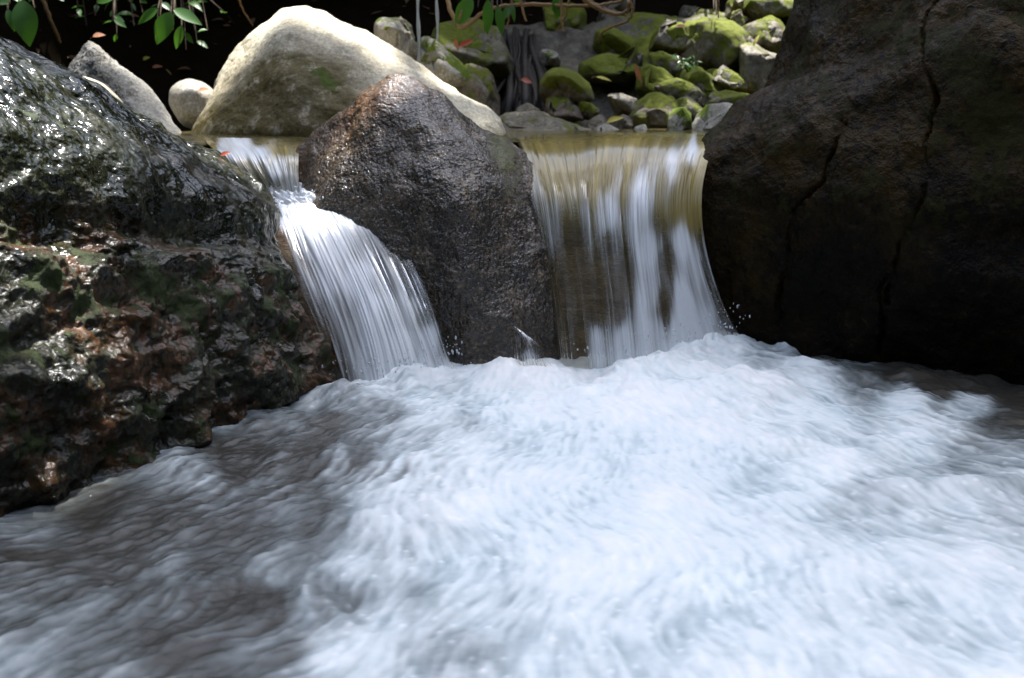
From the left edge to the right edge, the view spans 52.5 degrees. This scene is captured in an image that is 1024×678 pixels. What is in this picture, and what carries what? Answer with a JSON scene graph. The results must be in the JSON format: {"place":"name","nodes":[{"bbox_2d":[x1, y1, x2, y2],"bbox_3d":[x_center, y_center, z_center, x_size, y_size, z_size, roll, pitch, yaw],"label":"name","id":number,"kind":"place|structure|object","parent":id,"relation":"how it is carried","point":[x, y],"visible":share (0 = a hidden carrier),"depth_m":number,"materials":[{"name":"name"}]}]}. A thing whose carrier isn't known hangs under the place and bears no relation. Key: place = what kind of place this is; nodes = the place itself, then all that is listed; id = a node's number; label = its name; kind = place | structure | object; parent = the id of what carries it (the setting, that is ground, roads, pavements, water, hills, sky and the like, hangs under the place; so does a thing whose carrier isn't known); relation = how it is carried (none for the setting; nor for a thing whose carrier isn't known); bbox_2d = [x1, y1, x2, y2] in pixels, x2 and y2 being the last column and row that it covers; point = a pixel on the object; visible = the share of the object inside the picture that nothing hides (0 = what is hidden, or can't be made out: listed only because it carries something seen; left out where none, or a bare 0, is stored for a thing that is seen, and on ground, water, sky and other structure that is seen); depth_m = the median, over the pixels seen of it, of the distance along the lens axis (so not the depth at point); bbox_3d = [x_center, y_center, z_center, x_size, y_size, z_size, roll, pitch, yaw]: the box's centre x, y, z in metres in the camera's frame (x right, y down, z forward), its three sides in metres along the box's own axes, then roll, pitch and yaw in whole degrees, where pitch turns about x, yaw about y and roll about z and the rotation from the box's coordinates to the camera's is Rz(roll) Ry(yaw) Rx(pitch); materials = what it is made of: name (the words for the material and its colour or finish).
{"place":"outdoors","nodes":[
{"label":"outdoors","id":0,"kind":"place"},
{"bbox_2d":[83,76,121,101],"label":"stone","id":1,"kind":"object","parent":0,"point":[108,89],"visible":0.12,"depth_m":3.84,"materials":[{"name":"beige stone"}]},
{"bbox_2d":[239,0,252,25],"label":"vine","id":2,"kind":"object","parent":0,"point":[244,12],"visible":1,"depth_m":5.09,"materials":[{"name":"brown plant"}]},
{"bbox_2d":[0,0,727,130],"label":"ground","id":3,"kind":"structure","parent":0,"point":[204,64],"depth_m":6.33,"materials":[{"name":"soil"}]},
{"bbox_2d":[0,0,37,46],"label":"shrub","id":4,"kind":"object","parent":3,"relation":"on","point":[22,18],"visible":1,"depth_m":4.68,"materials":[{"name":"green plant"}]},
{"bbox_2d":[41,0,61,43],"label":"vine","id":5,"kind":"object","parent":4,"relation":"hanging from","point":[47,12],"visible":1,"depth_m":5.09,"materials":[{"name":"brown plant"}]},
{"bbox_2d":[94,0,146,41],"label":"shrub","id":6,"kind":"object","parent":3,"relation":"on","point":[119,20],"visible":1,"depth_m":5.20,"materials":[{"name":"green plant"}]},
{"bbox_2d":[68,41,180,133],"bbox_3d":[-1.669,-0.992,4.502,0.452,0.577,0.869,-5,14,-20],"label":"stone","id":7,"kind":"object","parent":3,"relation":"on","point":[92,60],"visible":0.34,"depth_m":4.33,"materials":[{"name":"grey stone"}]},
{"bbox_2d":[90,32,104,38],"bbox_3d":[-1.755,-1.282,4.396,0.064,0.032,0.022,-4,13,-17],"label":"brown leaf","id":8,"kind":"object","parent":7,"relation":"on","point":[97,34],"visible":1,"depth_m":4.40,"materials":[{"name":"orange plant"}]},
{"bbox_2d":[62,0,226,25],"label":"shrub","id":9,"kind":"object","parent":3,"relation":"on","point":[78,11],"visible":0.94,"depth_m":5.71,"materials":[{"name":"green plant"}]},
{"bbox_2d":[0,36,339,516],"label":"boulder","id":10,"kind":"object","parent":3,"relation":"on","point":[151,307],"visible":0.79,"depth_m":2.32,"materials":[{"name":"grey stone"}]},
{"bbox_2d":[138,0,207,49],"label":"shrub","id":11,"kind":"object","parent":3,"relation":"on","point":[164,26],"visible":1,"depth_m":4.88,"materials":[{"name":"green plant"}]},
{"bbox_2d":[255,176,282,213],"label":"stream rock","id":12,"kind":"object","parent":3,"relation":"on","point":[276,182],"depth_m":3.41,"materials":[{"name":"grey stone"}]},
{"bbox_2d":[23,0,529,69],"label":"leaf litter","id":13,"kind":"object","parent":3,"relation":"on","point":[202,23],"visible":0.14,"depth_m":6.42,"materials":[{"name":"plant"}]},
{"bbox_2d":[191,6,505,148],"bbox_3d":[-0.706,-1.030,4.478,1.385,0.797,1.227,0,13,0],"label":"boulder","id":14,"kind":"object","parent":3,"relation":"on","point":[300,71],"visible":0.47,"depth_m":4.13,"materials":[{"name":"beige stone"}]},
{"bbox_2d":[275,213,424,381],"bbox_3d":[-0.501,-0.133,3.353,0.622,0.586,0.793,0,13,0],"label":"stream rock","id":15,"kind":"object","parent":3,"relation":"on","point":[302,268],"visible":0.1,"depth_m":3.05,"materials":[{"name":"brown stone"}]},
{"bbox_2d":[203,137,299,211],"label":"waterfall","id":16,"kind":"structure","parent":15,"relation":"on","point":[266,158],"depth_m":3.40,"materials":[{"name":"liquid"}]},
{"bbox_2d":[267,182,470,380],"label":"waterfall","id":17,"kind":"structure","parent":15,"relation":"on","point":[391,334],"depth_m":3.00,"materials":[{"name":"liquid"}]},
{"bbox_2d":[281,73,561,364],"bbox_3d":[-0.289,-0.263,3.475,0.967,1.211,0.945,0,13,0],"label":"boulder","id":18,"kind":"object","parent":3,"relation":"on","point":[434,187],"visible":0.57,"depth_m":3.10,"materials":[{"name":"grey stone"}]},
{"bbox_2d":[455,0,560,35],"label":"shrub","id":19,"kind":"object","parent":3,"relation":"on","point":[466,6],"visible":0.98,"depth_m":4.75,"materials":[{"name":"green plant"}]},
{"bbox_2d":[446,0,623,28],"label":"vine","id":20,"kind":"object","parent":19,"relation":"attached to","point":[471,21],"visible":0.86,"depth_m":4.78,"materials":[{"name":"brown plant"}]},
{"bbox_2d":[503,0,518,27],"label":"vine","id":21,"kind":"object","parent":20,"relation":"hanging from","point":[509,11],"visible":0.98,"depth_m":4.77,"materials":[{"name":"green plant"}]},
{"bbox_2d":[519,0,526,20],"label":"vine","id":22,"kind":"object","parent":20,"relation":"hanging from","point":[522,8],"visible":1,"depth_m":4.73,"materials":[{"name":"brown plant"}]},
{"bbox_2d":[597,0,633,43],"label":"vine","id":23,"kind":"object","parent":20,"relation":"hanging from","point":[623,22],"visible":0.98,"depth_m":4.83,"materials":[{"name":"brown plant"}]},
{"bbox_2d":[582,0,629,15],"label":"vine","id":24,"kind":"object","parent":23,"relation":"attached to","point":[602,10],"visible":1,"depth_m":4.73,"materials":[{"name":"brown plant"}]},
{"bbox_2d":[590,0,626,15],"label":"vine","id":25,"kind":"object","parent":23,"relation":"hanging from","point":[603,7],"visible":0.24,"depth_m":4.91,"materials":[{"name":"brown plant"}]},
{"bbox_2d":[560,0,564,32],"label":"vine","id":26,"kind":"object","parent":19,"relation":"hanging from","point":[561,14],"visible":1,"depth_m":4.74,"materials":[{"name":"brown plant"}]},
{"bbox_2d":[555,0,569,31],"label":"vine","id":27,"kind":"object","parent":19,"relation":"hanging from","point":[567,9],"visible":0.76,"depth_m":4.88,"materials":[{"name":"brown plant"}]},
{"bbox_2d":[596,0,628,21],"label":"stone","id":28,"kind":"object","parent":3,"relation":"on","point":[621,7],"visible":0.04,"depth_m":5.99,"materials":[{"name":"grey stone"}]},
{"bbox_2d":[552,204,704,358],"bbox_3d":[0.383,-0.219,3.589,0.736,0.728,0.708,0,13,0],"label":"rock ledge","id":29,"kind":"object","parent":3,"relation":"on","point":[572,232],"visible":0.17,"depth_m":3.28,"materials":[{"name":"brown stone"}]},
{"bbox_2d":[499,12,788,149],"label":"bedrock","id":30,"kind":"structure","parent":3,"relation":"on","point":[572,47],"depth_m":5.85,"materials":[{"name":"stone"}]},
{"bbox_2d":[431,17,513,93],"bbox_3d":[-0.219,-1.480,5.548,0.462,0.469,0.565,0,13,0],"label":"stone","id":31,"kind":"object","parent":30,"relation":"on","point":[489,51],"visible":0.44,"depth_m":5.41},
{"bbox_2d":[456,39,472,49],"bbox_3d":[-0.223,-1.391,4.914,0.088,0.054,0.015,-2,13,-9],"label":"red leaf","id":32,"kind":"object","parent":31,"relation":"on","point":[465,42],"visible":1,"depth_m":4.91,"materials":[{"name":"red plant"}]},
{"bbox_2d":[495,26,546,115],"bbox_3d":[0.029,-1.431,5.616,0.359,0.553,0.812,0,13,0],"label":"root mass","id":33,"kind":"object","parent":30,"relation":"on","point":[524,53],"visible":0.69,"depth_m":5.52,"materials":[{"name":"grey wood"}]},
{"bbox_2d":[518,77,531,82],"bbox_3d":[0.065,-1.257,5.044,0.069,0.027,0.017,-2,13,-9],"label":"red leaf","id":34,"kind":"object","parent":33,"relation":"on","point":[525,80],"visible":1,"depth_m":5.05,"materials":[{"name":"red plant"}]},
{"bbox_2d":[539,49,560,66],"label":"stone","id":35,"kind":"object","parent":30,"relation":"on","point":[547,57],"visible":0.98,"depth_m":5.58,"materials":[{"name":"grey stone"}]},
{"bbox_2d":[542,3,586,30],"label":"stone","id":36,"kind":"object","parent":30,"relation":"on","point":[575,18],"visible":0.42,"depth_m":5.96,"materials":[{"name":"green stone"}]},
{"bbox_2d":[578,47,642,85],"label":"stone","id":37,"kind":"object","parent":30,"relation":"on","point":[618,70],"visible":0.9,"depth_m":5.44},
{"bbox_2d":[592,76,610,80],"bbox_3d":[0.458,-1.327,5.290,0.108,0.027,0.014,-3,13,-11],"label":"yellow leaf","id":38,"kind":"object","parent":37,"relation":"on","point":[602,77],"visible":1,"depth_m":5.29,"materials":[{"name":"plant"}]},
{"bbox_2d":[592,25,637,54],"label":"stone","id":39,"kind":"object","parent":30,"relation":"on","point":[613,40],"visible":0.55,"depth_m":5.67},
{"bbox_2d":[635,63,673,97],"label":"stone","id":40,"kind":"object","parent":30,"relation":"on","point":[652,76],"visible":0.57,"depth_m":5.24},
{"bbox_2d":[635,63,642,85],"bbox_3d":[0.617,-1.280,5.043,0.044,0.120,0.015,5,14,19],"label":"brown leaf","id":41,"kind":"object","parent":40,"relation":"on","point":[637,73],"visible":1,"depth_m":5.04,"materials":[{"name":"brown plant"}]},
{"bbox_2d":[647,51,684,77],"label":"stone","id":42,"kind":"object","parent":30,"relation":"on","point":[661,59],"visible":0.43,"depth_m":5.38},
{"bbox_2d":[649,19,685,53],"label":"stone","id":43,"kind":"object","parent":30,"relation":"on","point":[669,36],"visible":0.82,"depth_m":5.57,"materials":[{"name":"grey stone"}]},
{"bbox_2d":[654,78,707,107],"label":"stone","id":44,"kind":"object","parent":30,"relation":"on","point":[676,88],"visible":0.52,"depth_m":5.12,"materials":[{"name":"green stone"}]},
{"bbox_2d":[671,54,700,71],"bbox_3d":[0.865,-1.365,5.127,0.146,0.091,0.109,0,13,0],"label":"shrub","id":45,"kind":"object","parent":44,"relation":"on","point":[688,66],"visible":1,"depth_m":5.15,"materials":[{"name":"green plant"}]},
{"bbox_2d":[679,65,717,99],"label":"stone","id":46,"kind":"object","parent":30,"relation":"on","point":[700,78],"visible":0.41,"depth_m":5.26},
{"bbox_2d":[706,65,750,93],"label":"stone","id":47,"kind":"object","parent":46,"relation":"on","point":[724,77],"visible":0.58,"depth_m":5.32,"materials":[{"name":"green stone"}]},
{"bbox_2d":[678,5,724,17],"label":"stone","id":48,"kind":"object","parent":30,"relation":"on","point":[685,11],"visible":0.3,"depth_m":6.09,"materials":[{"name":"grey stone"}]},
{"bbox_2d":[677,16,746,70],"bbox_3d":[1.088,-1.574,5.621,0.406,0.332,0.528,0,13,0],"label":"stone","id":49,"kind":"object","parent":30,"relation":"on","point":[710,43],"visible":0.73,"depth_m":5.41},
{"bbox_2d":[706,90,749,104],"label":"stone","id":50,"kind":"object","parent":30,"relation":"on","point":[729,96],"visible":0.5,"depth_m":5.08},
{"bbox_2d":[730,9,748,26],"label":"stone","id":51,"kind":"object","parent":30,"relation":"on","point":[739,18],"visible":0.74,"depth_m":5.72,"materials":[{"name":"grey stone"}]},
{"bbox_2d":[738,42,775,93],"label":"stone","id":52,"kind":"object","parent":30,"relation":"on","point":[756,64],"visible":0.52,"depth_m":5.33,"materials":[{"name":"grey stone"}]},
{"bbox_2d":[724,0,793,22],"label":"stone","id":53,"kind":"object","parent":30,"relation":"on","point":[753,10],"visible":0.66,"depth_m":5.73,"materials":[{"name":"green stone"}]},
{"bbox_2d":[742,15,784,53],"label":"stone","id":54,"kind":"object","parent":30,"relation":"on","point":[769,29],"visible":0.54,"depth_m":5.50,"materials":[{"name":"stone"}]},
{"bbox_2d":[713,0,716,14],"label":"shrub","id":55,"kind":"object","parent":3,"relation":"on","point":[715,5],"visible":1,"depth_m":5.43,"materials":[{"name":"green plant"}]},
{"bbox_2d":[717,0,718,17],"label":"vine","id":56,"kind":"object","parent":55,"relation":"hanging from","point":[718,8],"visible":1,"depth_m":5.35,"materials":[{"name":"brown plant"}]},
{"bbox_2d":[697,0,1023,384],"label":"boulder","id":57,"kind":"object","parent":3,"relation":"on","point":[863,192],"visible":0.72,"depth_m":2.99,"materials":[{"name":"black stone"}]},
{"bbox_2d":[435,0,438,36],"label":"water thread","id":58,"kind":"object","parent":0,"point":[438,16],"visible":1,"depth_m":4.94},
{"bbox_2d":[174,126,708,144],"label":"stream water","id":59,"kind":"structure","parent":0,"point":[199,139],"depth_m":4.20,"materials":[{"name":"brown liquid"}]},
{"bbox_2d":[169,79,212,128],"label":"stone","id":60,"kind":"object","parent":59,"relation":"on","point":[188,100],"visible":0.66,"depth_m":4.53,"materials":[{"name":"beige stone"}]},
{"bbox_2d":[454,63,499,116],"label":"stone","id":61,"kind":"object","parent":59,"relation":"on","point":[479,86],"visible":0.44,"depth_m":4.97,"materials":[{"name":"green stone"}]},
{"bbox_2d":[414,36,471,86],"bbox_3d":[-0.340,-1.346,5.069,0.341,0.257,0.386,0,13,0],"label":"stone","id":62,"kind":"object","parent":61,"relation":"on","point":[435,57],"visible":0.57,"depth_m":4.93,"materials":[{"name":"grey stone"}]},
{"bbox_2d":[374,17,419,58],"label":"stone","id":63,"kind":"object","parent":62,"relation":"on","point":[395,33],"visible":0.69,"depth_m":4.84,"materials":[{"name":"grey stone"}]},
{"bbox_2d":[394,16,414,39],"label":"stone","id":64,"kind":"object","parent":63,"relation":"on","point":[406,24],"visible":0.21,"depth_m":5.17,"materials":[{"name":"grey stone"}]},
{"bbox_2d":[416,0,420,53],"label":"water thread","id":65,"kind":"object","parent":62,"relation":"on","point":[416,24],"visible":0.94,"depth_m":4.94},
{"bbox_2d":[454,36,458,50],"bbox_3d":[-0.266,-1.413,4.963,0.024,0.068,0.016,0,13,0],"label":"brown leaf","id":66,"kind":"object","parent":62,"relation":"on","point":[456,44],"visible":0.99,"depth_m":4.96,"materials":[{"name":"brown plant"}]},
{"bbox_2d":[516,103,539,111],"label":"stone","id":67,"kind":"object","parent":59,"relation":"on","point":[526,107],"visible":0.25,"depth_m":4.97,"materials":[{"name":"grey stone"}]},
{"bbox_2d":[499,110,590,148],"bbox_3d":[0.172,-0.975,4.856,0.522,0.185,0.346,0,13,0],"label":"stone","id":68,"kind":"object","parent":59,"relation":"in","point":[533,120],"visible":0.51,"depth_m":4.77,"materials":[{"name":"grey stone"}]},
{"bbox_2d":[585,115,609,129],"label":"stone","id":69,"kind":"object","parent":68,"relation":"on","point":[594,123],"visible":0.4,"depth_m":4.85,"materials":[{"name":"grey stone"}]},
{"bbox_2d":[544,96,584,122],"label":"stone","id":70,"kind":"object","parent":59,"relation":"on","point":[566,109],"visible":0.74,"depth_m":4.99,"materials":[{"name":"grey stone"}]},
{"bbox_2d":[539,67,593,104],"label":"stone","id":71,"kind":"object","parent":70,"relation":"on","point":[574,86],"visible":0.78,"depth_m":5.02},
{"bbox_2d":[577,101,599,119],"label":"stone","id":72,"kind":"object","parent":59,"relation":"on","point":[589,110],"visible":0.76,"depth_m":5.00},
{"bbox_2d":[596,124,618,129],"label":"stone","id":73,"kind":"object","parent":59,"relation":"in","point":[606,127],"visible":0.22,"depth_m":4.71,"materials":[{"name":"grey stone"}]},
{"bbox_2d":[605,116,623,123],"bbox_3d":[0.469,-1.001,4.776,0.106,0.051,0.023,-3,13,-12],"label":"yellow leaf","id":74,"kind":"object","parent":73,"relation":"on","point":[613,118],"visible":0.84,"depth_m":4.78,"materials":[{"name":"yellow plant"}]},
{"bbox_2d":[608,93,637,115],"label":"stone","id":75,"kind":"object","parent":59,"relation":"on","point":[621,103],"visible":0.67,"depth_m":5.11,"materials":[{"name":"grey stone"}]},
{"bbox_2d":[617,114,633,128],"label":"stone","id":76,"kind":"object","parent":59,"relation":"on","point":[625,122],"visible":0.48,"depth_m":4.98,"materials":[{"name":"grey stone"}]},
{"bbox_2d":[634,124,647,129],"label":"stone","id":77,"kind":"object","parent":59,"relation":"in","point":[642,127],"visible":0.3,"depth_m":4.73,"materials":[{"name":"grey stone"}]},
{"bbox_2d":[629,91,678,128],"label":"stone","id":78,"kind":"object","parent":59,"relation":"in","point":[652,110],"visible":0.48,"depth_m":4.93,"materials":[{"name":"green stone"}]},
{"bbox_2d":[667,107,691,129],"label":"stone","id":79,"kind":"object","parent":59,"relation":"on","point":[679,118],"visible":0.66,"depth_m":4.75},
{"bbox_2d":[676,96,702,122],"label":"stone","id":80,"kind":"object","parent":59,"relation":"on","point":[693,107],"visible":0.34,"depth_m":4.91,"materials":[{"name":"green stone"}]},
{"bbox_2d":[692,102,732,129],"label":"stone","id":81,"kind":"object","parent":59,"relation":"in","point":[708,116],"visible":0.34,"depth_m":4.73,"materials":[{"name":"grey stone"}]},
{"bbox_2d":[0,330,1023,677],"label":"pool water","id":82,"kind":"structure","parent":0,"point":[724,504],"depth_m":1.87,"materials":[{"name":"grey liquid"}]},
{"bbox_2d":[511,330,545,366],"bbox_3d":[0.047,0.025,3.008,0.152,0.123,0.050,3,13,15],"label":"splash","id":83,"kind":"object","parent":82,"relation":"on","point":[529,356],"visible":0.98,"depth_m":3.00,"materials":[{"name":"liquid"}]},
{"bbox_2d":[517,132,749,368],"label":"waterfall","id":84,"kind":"structure","parent":0,"point":[657,176],"depth_m":3.22,"materials":[{"name":"liquid"}]}
]}

